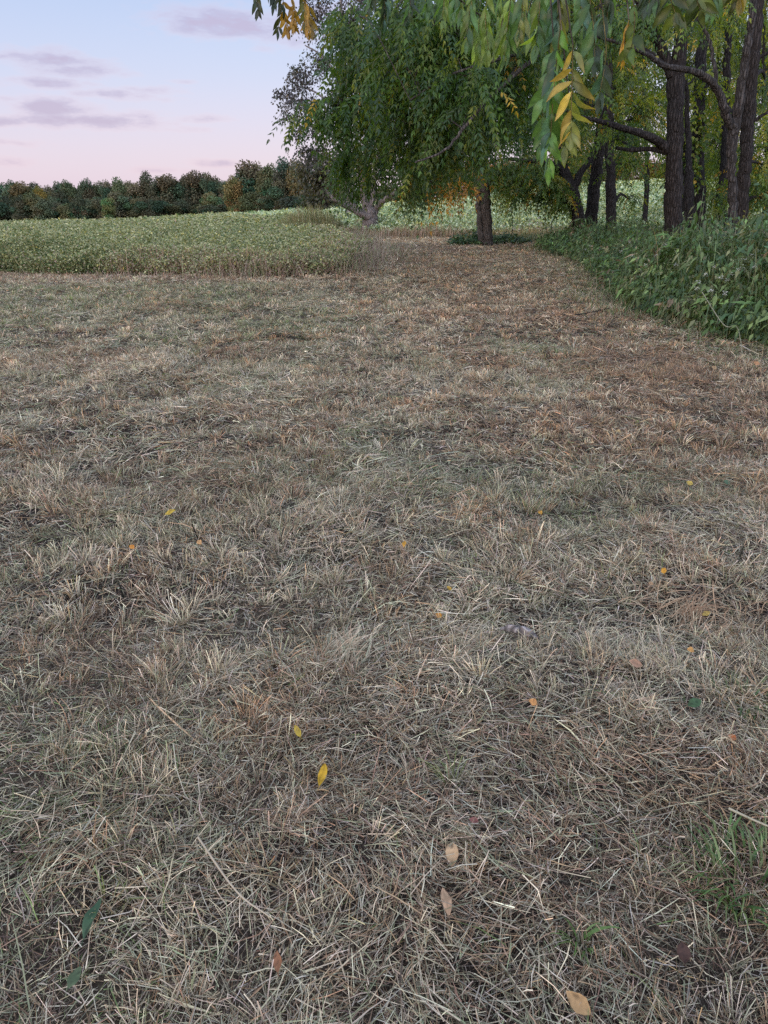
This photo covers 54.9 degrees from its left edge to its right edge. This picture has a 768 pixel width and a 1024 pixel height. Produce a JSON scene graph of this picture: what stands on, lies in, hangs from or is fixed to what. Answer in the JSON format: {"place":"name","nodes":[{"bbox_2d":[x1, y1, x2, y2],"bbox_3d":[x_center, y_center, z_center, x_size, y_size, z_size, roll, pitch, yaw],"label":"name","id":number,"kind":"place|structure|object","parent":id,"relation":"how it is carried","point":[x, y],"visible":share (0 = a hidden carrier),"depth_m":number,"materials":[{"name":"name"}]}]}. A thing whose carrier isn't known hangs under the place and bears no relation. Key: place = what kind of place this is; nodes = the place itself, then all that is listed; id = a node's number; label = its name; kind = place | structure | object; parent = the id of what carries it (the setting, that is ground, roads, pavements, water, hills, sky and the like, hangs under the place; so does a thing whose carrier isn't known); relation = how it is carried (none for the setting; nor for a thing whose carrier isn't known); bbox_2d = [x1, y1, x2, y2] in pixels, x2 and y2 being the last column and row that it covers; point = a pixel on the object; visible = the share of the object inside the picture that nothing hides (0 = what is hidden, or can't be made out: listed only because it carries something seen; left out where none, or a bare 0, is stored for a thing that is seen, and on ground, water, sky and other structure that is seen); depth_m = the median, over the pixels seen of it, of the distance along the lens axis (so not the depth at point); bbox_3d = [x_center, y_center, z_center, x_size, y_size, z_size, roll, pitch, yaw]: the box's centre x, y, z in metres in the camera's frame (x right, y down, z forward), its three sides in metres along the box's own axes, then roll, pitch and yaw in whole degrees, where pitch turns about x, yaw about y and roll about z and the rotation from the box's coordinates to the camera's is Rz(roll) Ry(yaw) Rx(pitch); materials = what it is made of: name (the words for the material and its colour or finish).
{"place":"outdoors","nodes":[
{"label":"outdoors","id":0,"kind":"place"},
{"bbox_2d":[278,203,344,227],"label":"tall grass","id":1,"kind":"structure","parent":0,"point":[313,218],"depth_m":32.27,"materials":[{"name":"green plant"}]},
{"bbox_2d":[340,224,385,234],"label":"dry grass","id":2,"kind":"structure","parent":0,"point":[366,231],"depth_m":30.87,"materials":[{"name":"beige plant"}]},
{"bbox_2d":[0,205,767,1023],"bbox_3d":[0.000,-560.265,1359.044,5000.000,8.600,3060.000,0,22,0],"label":"ground","id":3,"kind":"structure","parent":0,"point":[98,985],"depth_m":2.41,"materials":[{"name":"plant"}]},
{"bbox_2d":[0,199,9,221],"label":"tree","id":4,"kind":"object","parent":3,"relation":"on","point":[4,207],"visible":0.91,"depth_m":196.83,"materials":[{"name":"green plant"}]},
{"bbox_2d":[0,195,15,220],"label":"tree","id":5,"kind":"object","parent":3,"relation":"on","point":[6,199],"visible":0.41,"depth_m":203.87,"materials":[{"name":"green plant"}]},
{"bbox_2d":[2,184,13,202],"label":"tree","id":6,"kind":"object","parent":3,"relation":"on","point":[5,191],"visible":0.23,"depth_m":218.79,"materials":[{"name":"green plant"}]},
{"bbox_2d":[8,181,31,198],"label":"tree","id":7,"kind":"object","parent":3,"relation":"on","point":[15,189],"visible":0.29,"depth_m":217.03,"materials":[{"name":"brown plant"}]},
{"bbox_2d":[8,202,32,220],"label":"tree","id":8,"kind":"object","parent":3,"relation":"on","point":[22,212],"visible":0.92,"depth_m":195.25,"materials":[{"name":"green plant"}]},
{"bbox_2d":[9,194,31,216],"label":"tree","id":9,"kind":"object","parent":3,"relation":"on","point":[17,199],"visible":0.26,"depth_m":196.48,"materials":[{"name":"green plant"}]},
{"bbox_2d":[22,192,42,219],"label":"tree","id":10,"kind":"object","parent":3,"relation":"on","point":[31,199],"visible":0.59,"depth_m":194.88,"materials":[{"name":"green plant"}]},
{"bbox_2d":[33,185,47,200],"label":"tree","id":11,"kind":"object","parent":3,"relation":"on","point":[41,193],"visible":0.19,"depth_m":207.14,"materials":[{"name":"yellow plant"}]},
{"bbox_2d":[30,198,58,219],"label":"tree","id":12,"kind":"object","parent":3,"relation":"on","point":[40,206],"visible":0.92,"depth_m":194.21,"materials":[{"name":"green plant"}]},
{"bbox_2d":[49,188,70,204],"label":"tree","id":13,"kind":"object","parent":3,"relation":"on","point":[59,194],"visible":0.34,"depth_m":216.16,"materials":[{"name":"green plant"}]},
{"bbox_2d":[55,203,79,219],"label":"tree","id":14,"kind":"object","parent":3,"relation":"on","point":[65,209],"visible":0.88,"depth_m":195.55,"materials":[{"name":"green plant"}]},
{"bbox_2d":[60,179,76,201],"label":"tree","id":15,"kind":"object","parent":3,"relation":"on","point":[68,189],"visible":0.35,"depth_m":217.97,"materials":[{"name":"green plant"}]},
{"bbox_2d":[66,966,80,991],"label":"fallen leaf","id":16,"kind":"object","parent":3,"relation":"on","point":[73,977],"visible":1,"depth_m":1.60,"materials":[{"name":"plant"}]},
{"bbox_2d":[68,194,85,218],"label":"tree","id":17,"kind":"object","parent":3,"relation":"on","point":[76,202],"visible":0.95,"depth_m":196.02,"materials":[{"name":"green plant"}]},
{"bbox_2d":[77,198,94,218],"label":"tree","id":18,"kind":"object","parent":3,"relation":"on","point":[87,212],"visible":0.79,"depth_m":196.56,"materials":[{"name":"green plant"}]},
{"bbox_2d":[77,177,95,199],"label":"tree","id":19,"kind":"object","parent":3,"relation":"on","point":[85,189],"visible":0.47,"depth_m":216.66,"materials":[{"name":"green plant"}]},
{"bbox_2d":[81,898,100,945],"bbox_3d":[-0.686,0.959,1.732,0.028,0.039,0.097,0,22,0],"label":"fallen leaf","id":20,"kind":"object","parent":3,"relation":"on","point":[89,915],"visible":1,"depth_m":1.72,"materials":[{"name":"plant"}]},
{"bbox_2d":[89,196,105,218],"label":"tree","id":21,"kind":"object","parent":3,"relation":"on","point":[96,202],"visible":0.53,"depth_m":193.39,"materials":[{"name":"green plant"}]},
{"bbox_2d":[92,180,102,197],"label":"tree","id":22,"kind":"object","parent":3,"relation":"on","point":[95,186],"visible":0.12,"depth_m":219.69,"materials":[{"name":"green plant"}]},
{"bbox_2d":[97,179,111,199],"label":"tree","id":23,"kind":"object","parent":3,"relation":"on","point":[105,188],"visible":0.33,"depth_m":216.10,"materials":[{"name":"green plant"}]},
{"bbox_2d":[100,197,116,217],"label":"tree","id":24,"kind":"object","parent":3,"relation":"on","point":[108,206],"visible":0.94,"depth_m":188.96,"materials":[{"name":"green plant"}]},
{"bbox_2d":[104,190,128,217],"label":"tree","id":25,"kind":"object","parent":3,"relation":"on","point":[120,199],"visible":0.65,"depth_m":196.80,"materials":[{"name":"green plant"}]},
{"bbox_2d":[110,176,128,196],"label":"tree","id":26,"kind":"object","parent":3,"relation":"on","point":[117,186],"visible":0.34,"depth_m":205.65,"materials":[{"name":"green plant"}]},
{"bbox_2d":[123,197,141,217],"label":"tree","id":27,"kind":"object","parent":3,"relation":"on","point":[131,211],"visible":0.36,"depth_m":195.84,"materials":[{"name":"green plant"}]},
{"bbox_2d":[126,181,146,199],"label":"tree","id":28,"kind":"object","parent":3,"relation":"on","point":[135,190],"visible":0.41,"depth_m":212.10,"materials":[{"name":"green plant"}]},
{"bbox_2d":[134,196,154,216],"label":"tree","id":29,"kind":"object","parent":3,"relation":"on","point":[142,206],"visible":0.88,"depth_m":188.81,"materials":[{"name":"green plant"}]},
{"bbox_2d":[138,170,157,199],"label":"tree","id":30,"kind":"object","parent":3,"relation":"on","point":[150,192],"visible":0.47,"depth_m":211.60,"materials":[{"name":"green plant"}]},
{"bbox_2d":[149,195,167,215],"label":"tree","id":31,"kind":"object","parent":3,"relation":"on","point":[157,205],"visible":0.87,"depth_m":196.91,"materials":[{"name":"green plant"}]},
{"bbox_2d":[154,173,179,203],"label":"tree","id":32,"kind":"object","parent":3,"relation":"on","point":[166,184],"visible":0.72,"depth_m":213.08,"materials":[{"name":"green plant"}]},
{"bbox_2d":[163,203,182,214],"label":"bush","id":33,"kind":"object","parent":3,"relation":"on","point":[171,208],"visible":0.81,"depth_m":199.58,"materials":[{"name":"green plant"}]},
{"bbox_2d":[173,199,189,214],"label":"tree","id":34,"kind":"object","parent":3,"relation":"on","point":[184,204],"visible":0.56,"depth_m":203.01,"materials":[{"name":"green plant"}]},
{"bbox_2d":[173,174,194,208],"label":"tree","id":35,"kind":"object","parent":3,"relation":"on","point":[182,182],"visible":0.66,"depth_m":214.01,"materials":[{"name":"green plant"}]},
{"bbox_2d":[0,210,374,276],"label":"soybean crop","id":36,"kind":"object","parent":3,"relation":"on","point":[176,242],"visible":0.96,"depth_m":19.23,"materials":[{"name":"green plant"}]},
{"bbox_2d":[178,170,203,204],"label":"tree","id":37,"kind":"object","parent":3,"relation":"on","point":[194,181],"visible":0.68,"depth_m":214.82,"materials":[{"name":"brown plant"}]},
{"bbox_2d":[187,204,200,213],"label":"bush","id":38,"kind":"object","parent":3,"relation":"on","point":[193,209],"visible":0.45,"depth_m":203.90,"materials":[{"name":"green plant"}]},
{"bbox_2d":[196,204,219,212],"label":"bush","id":39,"kind":"object","parent":3,"relation":"on","point":[208,208],"visible":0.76,"depth_m":193.12,"materials":[{"name":"green plant"}]},
{"bbox_2d":[199,172,217,200],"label":"tree","id":40,"kind":"object","parent":3,"relation":"on","point":[206,183],"visible":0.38,"depth_m":211.78,"materials":[{"name":"green plant"}]},
{"bbox_2d":[196,192,224,211],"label":"tree","id":41,"kind":"object","parent":3,"relation":"on","point":[210,198],"visible":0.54,"depth_m":201.18,"materials":[{"name":"green plant"}]},
{"bbox_2d":[211,175,220,199],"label":"tree","id":42,"kind":"object","parent":3,"relation":"on","point":[216,181],"visible":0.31,"depth_m":212.99,"materials":[{"name":"green plant"}]},
{"bbox_2d":[214,204,228,212],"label":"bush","id":43,"kind":"object","parent":3,"relation":"on","point":[222,208],"visible":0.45,"depth_m":198.41,"materials":[{"name":"green plant"}]},
{"bbox_2d":[217,180,228,211],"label":"tree","id":44,"kind":"object","parent":3,"relation":"on","point":[220,188],"visible":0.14,"depth_m":210.96,"materials":[{"name":"green plant"}]},
{"bbox_2d":[222,175,244,211],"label":"tree","id":45,"kind":"object","parent":3,"relation":"on","point":[232,195],"visible":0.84,"depth_m":160.81,"materials":[{"name":"brown plant"}]},
{"bbox_2d":[197,836,271,917],"bbox_3d":[-0.377,0.889,1.796,0.026,0.021,0.311,-21,30,-40],"label":"dry stalk","id":46,"kind":"object","parent":3,"relation":"on","point":[219,868],"visible":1,"depth_m":1.79,"materials":[{"name":"plant"}]},
{"bbox_2d":[229,202,242,212],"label":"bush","id":47,"kind":"object","parent":3,"relation":"on","point":[236,208],"visible":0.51,"depth_m":157.51,"materials":[{"name":"plant"}]},
{"bbox_2d":[233,159,258,198],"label":"tree","id":48,"kind":"object","parent":3,"relation":"on","point":[245,174],"visible":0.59,"depth_m":160.80,"materials":[{"name":"green plant"}]},
{"bbox_2d":[238,191,261,211],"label":"tree","id":49,"kind":"object","parent":3,"relation":"on","point":[249,202],"visible":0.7,"depth_m":155.78,"materials":[{"name":"green plant"}]},
{"bbox_2d":[254,195,274,210],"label":"tree","id":50,"kind":"object","parent":3,"relation":"on","point":[265,204],"visible":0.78,"depth_m":154.02,"materials":[{"name":"green plant"}]},
{"bbox_2d":[254,163,276,210],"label":"tree","id":51,"kind":"object","parent":3,"relation":"on","point":[265,175],"visible":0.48,"depth_m":157.87,"materials":[{"name":"green plant"}]},
{"bbox_2d":[273,951,281,976],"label":"fallen leaf","id":52,"kind":"object","parent":3,"relation":"on","point":[277,958],"visible":1,"depth_m":1.62,"materials":[{"name":"plant"}]},
{"bbox_2d":[266,178,289,209],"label":"tree","id":53,"kind":"object","parent":3,"relation":"on","point":[276,192],"visible":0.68,"depth_m":151.04,"materials":[{"name":"green plant"}]},
{"bbox_2d":[271,156,297,205],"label":"tree","id":54,"kind":"object","parent":3,"relation":"on","point":[281,168],"visible":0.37,"depth_m":152.01,"materials":[{"name":"green plant"}]},
{"bbox_2d":[277,195,301,209],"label":"tree","id":55,"kind":"object","parent":3,"relation":"on","point":[287,201],"visible":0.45,"depth_m":146.63,"materials":[{"name":"green plant"}]},
{"bbox_2d":[285,159,310,197],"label":"tree","id":56,"kind":"object","parent":3,"relation":"on","point":[288,180],"visible":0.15,"depth_m":150.02,"materials":[{"name":"green plant"}]},
{"bbox_2d":[291,191,322,207],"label":"tree","id":57,"kind":"object","parent":3,"relation":"on","point":[298,202],"visible":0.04,"depth_m":144.62,"materials":[{"name":"green plant"}]},
{"bbox_2d":[288,149,352,212],"bbox_3d":[-5.258,-28.675,64.320,6.112,6.680,5.314,0,22,0],"label":"grey green tree","id":58,"kind":"object","parent":3,"relation":"on","point":[308,181],"visible":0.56,"depth_m":63.52,"materials":[{"name":"green plant"}]},
{"bbox_2d":[318,764,326,788],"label":"fallen leaf","id":59,"kind":"object","parent":3,"relation":"on","point":[322,773],"visible":1,"depth_m":2.17,"materials":[{"name":"plant"}]},
{"bbox_2d":[271,0,380,212],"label":"sparse tree","id":60,"kind":"object","parent":3,"relation":"on","point":[301,82],"visible":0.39,"depth_m":36.54,"materials":[{"name":"green plant"}]},
{"bbox_2d":[311,620,396,676],"bbox_3d":[-0.124,0.503,2.809,0.347,0.142,0.289,-11,25,-26],"label":"grass tuft","id":61,"kind":"object","parent":3,"relation":"on","point":[344,642],"visible":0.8,"depth_m":2.81,"materials":[{"name":"plant"}]},
{"bbox_2d":[326,146,399,234],"bbox_3d":[-0.297,-14.054,31.118,4.210,5.156,2.896,0,22,0],"label":"forked tree","id":62,"kind":"object","parent":3,"relation":"on","point":[370,216],"visible":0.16,"depth_m":31.23,"materials":[{"name":"grey plant"}]},
{"bbox_2d":[376,186,400,201],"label":"tree","id":63,"kind":"object","parent":3,"relation":"on","point":[382,192],"visible":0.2,"depth_m":141.95,"materials":[{"name":"green plant"}]},
{"bbox_2d":[363,223,471,237],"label":"dry grass","id":64,"kind":"structure","parent":3,"relation":"on","point":[402,233],"depth_m":29.43,"materials":[{"name":"beige plant"}]},
{"bbox_2d":[266,0,580,245],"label":"walnut tree","id":65,"kind":"object","parent":3,"relation":"on","point":[439,100],"visible":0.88,"depth_m":12.96,"materials":[{"name":"green plant"}]},
{"bbox_2d":[440,888,451,920],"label":"fallen leaf","id":66,"kind":"object","parent":3,"relation":"on","point":[445,897],"visible":1,"depth_m":1.76,"materials":[{"name":"plant"}]},
{"bbox_2d":[445,842,458,870],"bbox_3d":[0.171,0.867,1.867,0.033,0.032,0.069,0,22,0],"label":"fallen leaf","id":67,"kind":"object","parent":3,"relation":"on","point":[452,849],"visible":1,"depth_m":1.87,"materials":[{"name":"plant"}]},
{"bbox_2d":[447,229,496,245],"bbox_3d":[3.023,-9.483,25.601,1.824,0.680,1.495,0,22,0],"label":"weed clump","id":68,"kind":"object","parent":3,"relation":"on","point":[464,239],"visible":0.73,"depth_m":25.37,"materials":[{"name":"green plant"}]},
{"bbox_2d":[229,174,762,236],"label":"soybean crop","id":69,"kind":"object","parent":3,"relation":"on","point":[466,220],"visible":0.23,"depth_m":35.58,"materials":[{"name":"green plant"}]},
{"bbox_2d":[252,0,745,186],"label":"overhanging walnut","id":70,"kind":"object","parent":3,"relation":"on","point":[551,18],"visible":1,"depth_m":3.39,"materials":[{"name":"green plant"}]},
{"bbox_2d":[493,230,531,244],"bbox_3d":[4.305,-9.735,26.330,2.011,0.552,1.343,0,22,0],"label":"weed clump","id":71,"kind":"object","parent":3,"relation":"on","point":[505,238],"visible":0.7,"depth_m":26.14,"materials":[{"name":"green plant"}]},
{"bbox_2d":[500,624,537,639],"bbox_3d":[0.535,0.468,2.924,0.153,0.044,0.038,8,24,19],"label":"wood scrap","id":72,"kind":"object","parent":3,"relation":"on","point":[515,629],"visible":0.93,"depth_m":2.91,"materials":[{"name":"grey wood"}]},
{"bbox_2d":[493,231,549,241],"bbox_3d":[5.861,-10.390,27.860,4.410,0.362,2.622,0,22,0],"label":"grass patch","id":73,"kind":"object","parent":3,"relation":"on","point":[533,236],"visible":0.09,"depth_m":27.68,"materials":[{"name":"green plant"}]},
{"bbox_2d":[464,225,601,237],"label":"dry grass","id":74,"kind":"structure","parent":3,"relation":"on","point":[534,230],"depth_m":29.03,"materials":[{"name":"beige plant"}]},
{"bbox_2d":[482,0,616,232],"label":"walnut tree","id":75,"kind":"object","parent":3,"relation":"on","point":[562,193],"visible":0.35,"depth_m":23.55,"materials":[{"name":"green plant"}]},
{"bbox_2d":[531,44,605,211],"bbox_3d":[8.640,-19.613,35.700,4.826,11.199,7.472,5,23,12],"label":"young tree","id":76,"kind":"object","parent":3,"relation":"on","point":[584,177],"visible":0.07,"depth_m":34.86,"materials":[{"name":"green plant"}]},
{"bbox_2d":[566,991,592,1016],"bbox_3d":[0.417,1.049,1.573,0.062,0.030,0.031,6,23,14],"label":"fallen leaf","id":77,"kind":"object","parent":3,"relation":"on","point":[579,1004],"visible":0.99,"depth_m":1.58,"materials":[{"name":"plant"}]},
{"bbox_2d":[550,916,619,966],"bbox_3d":[0.459,1.003,1.736,0.165,0.059,0.121,-20,29,-39],"label":"grass tuft","id":78,"kind":"object","parent":3,"relation":"on","point":[594,930],"visible":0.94,"depth_m":1.74,"materials":[{"name":"green plant"}]},
{"bbox_2d":[570,0,640,173],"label":"young tree","id":79,"kind":"object","parent":3,"relation":"on","point":[614,121],"visible":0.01,"depth_m":39.23,"materials":[{"name":"green plant"}]},
{"bbox_2d":[568,0,655,227],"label":"walnut tree","id":80,"kind":"object","parent":3,"relation":"on","point":[593,199],"visible":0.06,"depth_m":24.83,"materials":[{"name":"brown plant"}]},
{"bbox_2d":[601,149,630,181],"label":"hill tree","id":81,"kind":"object","parent":3,"relation":"on","point":[604,179],"visible":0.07,"depth_m":160.32,"materials":[{"name":"green plant"}]},
{"bbox_2d":[580,43,666,230],"bbox_3d":[7.365,-11.338,22.666,2.772,6.543,3.263,-5,23,-11],"label":"walnut tree","id":82,"kind":"object","parent":3,"relation":"on","point":[648,108],"visible":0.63,"depth_m":22.03,"materials":[{"name":"green plant"}]},
{"bbox_2d":[629,659,643,667],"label":"fallen leaf","id":83,"kind":"object","parent":3,"relation":"on","point":[637,663],"visible":1,"depth_m":2.67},
{"bbox_2d":[550,0,727,235],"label":"walnut tree","id":84,"kind":"object","parent":3,"relation":"on","point":[671,147],"visible":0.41,"depth_m":14.99,"materials":[{"name":"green plant"}]},
{"bbox_2d":[602,0,692,228],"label":"young tree","id":85,"kind":"object","parent":3,"relation":"on","point":[645,205],"visible":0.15,"depth_m":31.42,"materials":[{"name":"green plant"}]},
{"bbox_2d":[633,159,663,179],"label":"hill tree","id":86,"kind":"object","parent":3,"relation":"on","point":[653,172],"visible":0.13,"depth_m":165.67,"materials":[{"name":"green plant"}]},
{"bbox_2d":[541,0,757,234],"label":"walnut tree","id":87,"kind":"object","parent":3,"relation":"on","point":[732,121],"visible":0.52,"depth_m":11.97,"materials":[{"name":"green plant"}]},
{"bbox_2d":[532,161,767,349],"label":"weeds","id":88,"kind":"object","parent":3,"relation":"on","point":[657,285],"visible":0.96,"depth_m":11.20,"materials":[{"name":"green plant"}]},
{"bbox_2d":[599,574,767,647],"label":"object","id":89,"kind":"structure","parent":3,"relation":"on","point":[701,609],"depth_m":3.15,"materials":[{"name":"plant"}]},
{"bbox_2d":[645,24,721,216],"bbox_3d":[13.431,-18.537,33.962,4.865,10.709,6.049,0,22,0],"label":"young tree","id":90,"kind":"object","parent":3,"relation":"on","point":[663,166],"visible":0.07,"depth_m":33.93,"materials":[{"name":"green plant"}]},
{"bbox_2d":[677,942,690,966],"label":"fallen leaf","id":91,"kind":"object","parent":3,"relation":"on","point":[683,949],"visible":1,"depth_m":1.69,"materials":[{"name":"plant"}]},
{"bbox_2d":[657,58,727,231],"bbox_3d":[6.982,-8.157,17.602,1.235,4.734,2.128,0,22,0],"label":"walnut tree","id":92,"kind":"object","parent":3,"relation":"on","point":[689,193],"visible":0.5,"depth_m":17.00,"materials":[{"name":"brown plant"}]},
{"bbox_2d":[685,698,700,707],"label":"fallen leaf","id":93,"kind":"object","parent":3,"relation":"on","point":[694,702],"visible":1,"depth_m":2.47,"materials":[{"name":"plant"}]},
{"bbox_2d":[650,0,743,231],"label":"walnut tree","id":94,"kind":"object","parent":3,"relation":"on","point":[699,148],"visible":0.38,"depth_m":18.20,"materials":[{"name":"green plant"}]},
{"bbox_2d":[659,803,767,932],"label":"grass tuft","id":95,"kind":"object","parent":3,"relation":"on","point":[726,840],"visible":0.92,"depth_m":1.95,"materials":[{"name":"green plant"}]},
{"bbox_2d":[682,3,767,229],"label":"walnut tree","id":96,"kind":"object","parent":3,"relation":"on","point":[727,72],"visible":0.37,"depth_m":20.60,"materials":[{"name":"brown plant"}]},
{"bbox_2d":[689,11,760,210],"bbox_3d":[16.327,-19.547,35.848,5.916,11.042,5.302,-9,24,-21],"label":"young tree","id":97,"kind":"object","parent":3,"relation":"on","point":[721,73],"visible":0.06,"depth_m":34.82,"materials":[{"name":"green plant"}]},
{"bbox_2d":[697,669,767,727],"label":"grass tuft","id":98,"kind":"object","parent":3,"relation":"on","point":[757,691],"visible":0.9,"depth_m":2.57,"materials":[{"name":"green plant"}]},
{"bbox_2d":[713,0,767,229],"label":"walnut tree","id":99,"kind":"object","parent":3,"relation":"on","point":[747,165],"visible":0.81,"depth_m":16.75,"materials":[{"name":"brown plant"}]},
{"bbox_2d":[714,0,767,224],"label":"young tree","id":100,"kind":"object","parent":3,"relation":"on","point":[764,126],"visible":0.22,"depth_m":30.89,"materials":[{"name":"green plant"}]},
{"bbox_2d":[728,807,767,826],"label":"dry stalk","id":101,"kind":"object","parent":3,"relation":"on","point":[744,815],"visible":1,"depth_m":2.04,"materials":[{"name":"plant"}]},
{"bbox_2d":[0,0,767,202],"label":"sky","id":102,"kind":"structure","parent":0,"point":[96,90],"materials":[{"name":"blue"}]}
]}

